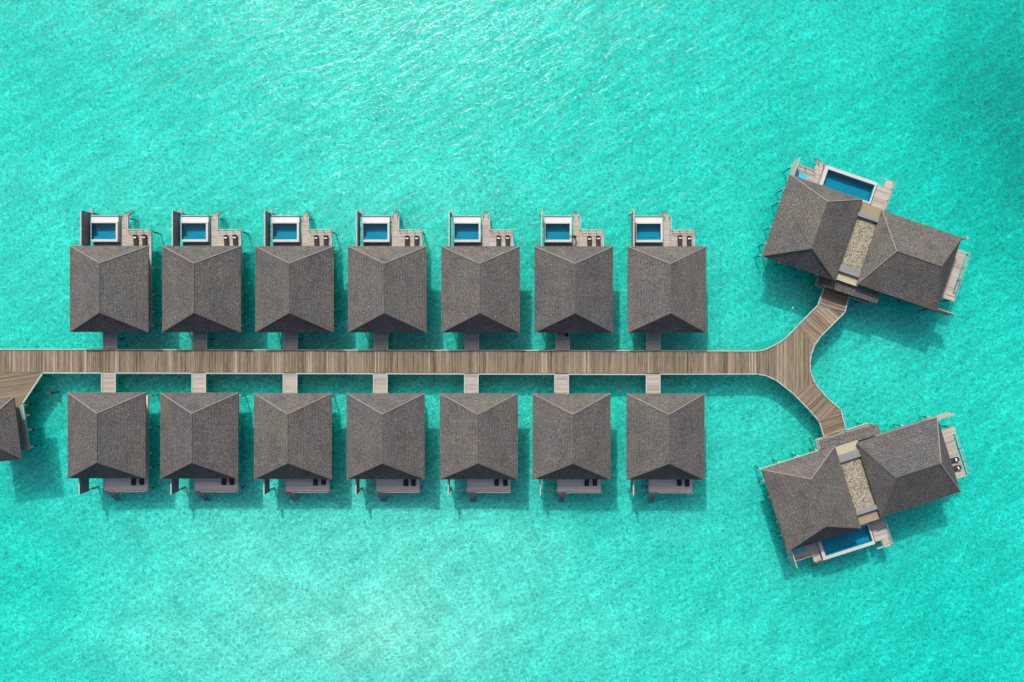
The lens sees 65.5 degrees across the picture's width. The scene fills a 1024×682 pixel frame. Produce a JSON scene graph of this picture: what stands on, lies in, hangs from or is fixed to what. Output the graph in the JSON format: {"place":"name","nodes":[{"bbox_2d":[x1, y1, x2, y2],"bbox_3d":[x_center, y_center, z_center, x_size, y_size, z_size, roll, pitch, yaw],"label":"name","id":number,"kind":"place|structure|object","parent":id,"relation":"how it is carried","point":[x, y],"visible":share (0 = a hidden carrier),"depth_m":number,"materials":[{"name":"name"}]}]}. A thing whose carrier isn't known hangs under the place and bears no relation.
{"place":"outdoors","nodes":[
{"label":"outdoors","id":0,"kind":"place"},
{"bbox_2d":[0,0,1023,681],"bbox_3d":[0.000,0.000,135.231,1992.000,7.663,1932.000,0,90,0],"label":"seabed","id":1,"kind":"structure","parent":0,"point":[190,574],"depth_m":132.81,"materials":[{"name":"teal sand"}]},
{"bbox_2d":[101,373,125,391],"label":"footbridge","id":2,"kind":"object","parent":1,"relation":"on","point":[109,383],"visible":0.68,"depth_m":128.91,"materials":[{"name":"wood"}]},
{"bbox_2d":[103,332,126,348],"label":"footbridge","id":3,"kind":"object","parent":1,"relation":"on","point":[110,340],"visible":0.76,"depth_m":128.91,"materials":[{"name":"wood"}]},
{"bbox_2d":[191,373,213,392],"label":"footbridge","id":4,"kind":"object","parent":1,"relation":"on","point":[199,383],"visible":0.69,"depth_m":128.91,"materials":[{"name":"wood"}]},
{"bbox_2d":[193,332,214,349],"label":"footbridge","id":5,"kind":"object","parent":1,"relation":"on","point":[200,340],"visible":0.76,"depth_m":128.91,"materials":[{"name":"wood"}]},
{"bbox_2d":[283,373,301,392],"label":"footbridge","id":6,"kind":"object","parent":1,"relation":"on","point":[290,383],"visible":0.76,"depth_m":128.91,"materials":[{"name":"wood"}]},
{"bbox_2d":[283,332,302,349],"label":"footbridge","id":7,"kind":"object","parent":1,"relation":"on","point":[290,340],"visible":0.74,"depth_m":128.91,"materials":[{"name":"wood"}]},
{"bbox_2d":[373,373,389,392],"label":"footbridge","id":8,"kind":"object","parent":1,"relation":"on","point":[380,383],"visible":0.76,"depth_m":128.91,"materials":[{"name":"wood"}]},
{"bbox_2d":[374,332,390,349],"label":"footbridge","id":9,"kind":"object","parent":1,"relation":"on","point":[381,339],"visible":0.76,"depth_m":128.91,"materials":[{"name":"wood"}]},
{"bbox_2d":[464,374,478,392],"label":"footbridge","id":10,"kind":"object","parent":1,"relation":"on","point":[471,383],"visible":0.83,"depth_m":128.91,"materials":[{"name":"wood"}]},
{"bbox_2d":[465,332,478,349],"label":"footbridge","id":11,"kind":"object","parent":1,"relation":"on","point":[471,340],"visible":0.8,"depth_m":128.91,"materials":[{"name":"wood"}]},
{"bbox_2d":[554,374,568,392],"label":"footbridge","id":12,"kind":"object","parent":1,"relation":"on","point":[561,383],"visible":0.79,"depth_m":128.91,"materials":[{"name":"wood"}]},
{"bbox_2d":[555,333,569,349],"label":"footbridge","id":13,"kind":"object","parent":1,"relation":"on","point":[562,342],"visible":0.81,"depth_m":128.91,"materials":[{"name":"wood"}]},
{"bbox_2d":[643,374,660,393],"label":"footbridge","id":14,"kind":"object","parent":1,"relation":"on","point":[653,383],"visible":0.76,"depth_m":128.91,"materials":[{"name":"wood"}]},
{"bbox_2d":[643,333,660,350],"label":"footbridge","id":15,"kind":"object","parent":1,"relation":"on","point":[653,341],"visible":0.76,"depth_m":128.91,"materials":[{"name":"wood"}]},
{"bbox_2d":[0,0,1023,681],"bbox_3d":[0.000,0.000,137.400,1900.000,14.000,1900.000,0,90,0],"label":"water","id":16,"kind":"structure","parent":0,"point":[522,346],"depth_m":130.40,"materials":[{"name":"teal liquid"}]},
{"bbox_2d":[0,397,43,461],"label":"pavilion","id":17,"kind":"structure","parent":16,"relation":"in","point":[14,438],"depth_m":124.52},
{"bbox_2d":[0,372,51,407],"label":"arrival deck","id":18,"kind":"structure","parent":16,"relation":"in","point":[19,387],"depth_m":128.89,"materials":[{"name":"wood"}]},
{"bbox_2d":[35,389,59,393],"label":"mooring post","id":19,"kind":"object","parent":16,"relation":"in","point":[53,392],"visible":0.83,"depth_m":130.75,"materials":[{"name":"teal"}]},
{"bbox_2d":[67,392,158,500],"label":"deck villa","id":20,"kind":"object","parent":16,"relation":"in","point":[108,437],"visible":0.97,"depth_m":124.67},
{"bbox_2d":[131,478,135,484],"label":"sun lounger","id":21,"kind":"object","parent":20,"relation":"on","point":[133,481],"visible":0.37,"depth_m":128.50,"materials":[{"name":"wicker"}]},
{"bbox_2d":[139,478,143,484],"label":"sun lounger","id":22,"kind":"object","parent":20,"relation":"on","point":[141,481],"visible":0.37,"depth_m":128.50,"materials":[{"name":"wicker"}]},
{"bbox_2d":[69,208,161,331],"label":"pool villa","id":23,"kind":"object","parent":16,"relation":"in","point":[111,268],"visible":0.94,"depth_m":124.83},
{"bbox_2d":[133,234,137,245],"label":"sun lounger","id":24,"kind":"object","parent":23,"relation":"on","point":[135,239],"visible":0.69,"depth_m":128.50,"materials":[{"name":"wicker"}]},
{"bbox_2d":[142,234,146,245],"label":"sun lounger","id":25,"kind":"object","parent":23,"relation":"on","point":[144,239],"visible":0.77,"depth_m":128.50,"materials":[{"name":"wicker"}]},
{"bbox_2d":[160,392,245,500],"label":"deck villa","id":26,"kind":"object","parent":16,"relation":"in","point":[199,438],"visible":0.98,"depth_m":124.61,"materials":[{"name":"concrete"}]},
{"bbox_2d":[162,208,248,332],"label":"pool villa","id":27,"kind":"object","parent":16,"relation":"in","point":[202,268],"visible":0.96,"depth_m":124.79,"materials":[{"name":"concrete"}]},
{"bbox_2d":[223,235,228,245],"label":"sun lounger","id":28,"kind":"object","parent":27,"relation":"on","point":[226,240],"visible":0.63,"depth_m":128.50,"materials":[{"name":"wicker"}]},
{"bbox_2d":[232,234,237,245],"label":"sun lounger","id":29,"kind":"object","parent":27,"relation":"on","point":[235,240],"visible":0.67,"depth_m":128.50,"materials":[{"name":"wicker"}]},
{"bbox_2d":[254,393,334,501],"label":"deck villa","id":30,"kind":"object","parent":16,"relation":"in","point":[293,440],"visible":0.95,"depth_m":124.56,"materials":[{"name":"concrete"}]},
{"bbox_2d":[313,479,317,484],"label":"sun lounger","id":31,"kind":"object","parent":30,"relation":"on","point":[315,481],"visible":0.37,"depth_m":128.50,"materials":[{"name":"wicker"}]},
{"bbox_2d":[321,479,325,484],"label":"sun lounger","id":32,"kind":"object","parent":30,"relation":"on","point":[323,481],"visible":0.39,"depth_m":128.50,"materials":[{"name":"wicker"}]},
{"bbox_2d":[255,208,336,332],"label":"pool villa","id":33,"kind":"object","parent":16,"relation":"in","point":[294,283],"visible":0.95,"depth_m":124.72,"materials":[{"name":"concrete"}]},
{"bbox_2d":[314,235,318,245],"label":"sun lounger","id":34,"kind":"object","parent":33,"relation":"on","point":[316,240],"visible":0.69,"depth_m":128.50,"materials":[{"name":"wicker"}]},
{"bbox_2d":[324,235,328,245],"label":"sun lounger","id":35,"kind":"object","parent":33,"relation":"on","point":[326,237],"visible":0.68,"depth_m":128.50,"materials":[{"name":"wicker"}]},
{"bbox_2d":[346,393,424,501],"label":"deck villa","id":36,"kind":"object","parent":16,"relation":"in","point":[386,441],"visible":0.99,"depth_m":124.55,"materials":[{"name":"wood"}]},
{"bbox_2d":[403,479,407,485],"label":"sun lounger","id":37,"kind":"object","parent":36,"relation":"on","point":[405,482],"visible":0.43,"depth_m":128.50,"materials":[{"name":"wicker"}]},
{"bbox_2d":[411,479,415,485],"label":"sun lounger","id":38,"kind":"object","parent":36,"relation":"on","point":[413,482],"visible":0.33,"depth_m":128.50,"materials":[{"name":"wicker"}]},
{"bbox_2d":[348,208,426,332],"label":"pool villa","id":39,"kind":"object","parent":16,"relation":"in","point":[387,286],"visible":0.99,"depth_m":124.73,"materials":[{"name":"wood"}]},
{"bbox_2d":[405,235,409,245],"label":"sun lounger","id":40,"kind":"object","parent":39,"relation":"on","point":[407,239],"visible":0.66,"depth_m":128.50,"materials":[{"name":"wicker"}]},
{"bbox_2d":[414,235,418,245],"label":"sun lounger","id":41,"kind":"object","parent":39,"relation":"on","point":[416,240],"visible":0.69,"depth_m":128.50,"materials":[{"name":"wicker"}]},
{"bbox_2d":[0,287,849,437],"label":"jetty","id":42,"kind":"object","parent":16,"relation":"in","point":[785,362],"visible":0.98,"depth_m":128.90,"materials":[{"name":"wood"}]},
{"bbox_2d":[440,393,517,501],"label":"deck villa","id":43,"kind":"object","parent":16,"relation":"in","point":[479,442],"visible":1,"depth_m":124.53,"materials":[{"name":"wood"}]},
{"bbox_2d":[494,479,498,485],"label":"sun lounger","id":44,"kind":"object","parent":43,"relation":"on","point":[496,482],"visible":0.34,"depth_m":128.50,"materials":[{"name":"wicker"}]},
{"bbox_2d":[503,479,507,485],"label":"sun lounger","id":45,"kind":"object","parent":43,"relation":"on","point":[505,482],"visible":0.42,"depth_m":128.50,"materials":[{"name":"wicker"}]},
{"bbox_2d":[441,208,519,332],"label":"pool villa","id":46,"kind":"object","parent":16,"relation":"in","point":[480,286],"visible":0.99,"depth_m":124.70,"materials":[{"name":"wood"}]},
{"bbox_2d":[496,235,500,245],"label":"sun lounger","id":47,"kind":"object","parent":46,"relation":"on","point":[498,240],"visible":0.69,"depth_m":128.50,"materials":[{"name":"wicker"}]},
{"bbox_2d":[505,235,509,245],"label":"sun lounger","id":48,"kind":"object","parent":46,"relation":"on","point":[507,240],"visible":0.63,"depth_m":128.50,"materials":[{"name":"wicker"}]},
{"bbox_2d":[532,393,610,501],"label":"deck villa","id":49,"kind":"object","parent":16,"relation":"in","point":[571,442],"visible":1,"depth_m":124.56,"materials":[{"name":"wood"}]},
{"bbox_2d":[584,479,588,485],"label":"sun lounger","id":50,"kind":"object","parent":49,"relation":"on","point":[586,482],"visible":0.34,"depth_m":128.50,"materials":[{"name":"wicker"}]},
{"bbox_2d":[534,208,612,332],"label":"pool villa","id":51,"kind":"object","parent":16,"relation":"in","point":[573,288],"visible":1,"depth_m":124.69,"materials":[{"name":"wood"}]},
{"bbox_2d":[587,236,591,245],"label":"sun lounger","id":52,"kind":"object","parent":51,"relation":"on","point":[589,240],"visible":0.73,"depth_m":128.50,"materials":[{"name":"wicker"}]},
{"bbox_2d":[596,235,600,245],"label":"sun lounger","id":53,"kind":"object","parent":51,"relation":"on","point":[598,241],"visible":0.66,"depth_m":128.50,"materials":[{"name":"wicker"}]},
{"bbox_2d":[626,393,704,501],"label":"deck villa","id":54,"kind":"object","parent":16,"relation":"in","point":[665,442],"visible":0.95,"depth_m":124.55,"materials":[{"name":"concrete"}]},
{"bbox_2d":[677,480,681,485],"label":"sun lounger","id":55,"kind":"object","parent":54,"relation":"on","point":[679,482],"visible":0.41,"depth_m":128.50,"materials":[{"name":"wicker"}]},
{"bbox_2d":[685,480,689,486],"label":"sun lounger","id":56,"kind":"object","parent":54,"relation":"on","point":[687,483],"visible":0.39,"depth_m":128.50,"materials":[{"name":"wicker"}]},
{"bbox_2d":[627,209,706,332],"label":"pool villa","id":57,"kind":"object","parent":16,"relation":"in","point":[666,285],"visible":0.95,"depth_m":124.70,"materials":[{"name":"concrete"}]},
{"bbox_2d":[677,235,681,245],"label":"sun lounger","id":58,"kind":"object","parent":57,"relation":"on","point":[679,239],"visible":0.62,"depth_m":128.50,"materials":[{"name":"wicker"}]},
{"bbox_2d":[687,236,691,245],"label":"sun lounger","id":59,"kind":"object","parent":57,"relation":"on","point":[689,240],"visible":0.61,"depth_m":128.50,"materials":[{"name":"wicker"}]},
{"bbox_2d":[754,412,969,567],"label":"residence","id":60,"kind":"structure","parent":16,"relation":"in","point":[835,495],"depth_m":124.96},
{"bbox_2d":[950,457,959,462],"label":"sun lounger","id":61,"kind":"object","parent":60,"relation":"on","point":[954,459],"visible":0.68,"depth_m":128.50,"materials":[{"name":"wicker"}]},
{"bbox_2d":[953,465,961,470],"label":"sun lounger","id":62,"kind":"object","parent":60,"relation":"on","point":[957,467],"visible":0.66,"depth_m":128.50,"materials":[{"name":"wicker"}]},
{"bbox_2d":[754,157,970,315],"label":"residence","id":63,"kind":"structure","parent":16,"relation":"in","point":[833,228],"depth_m":124.95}
]}

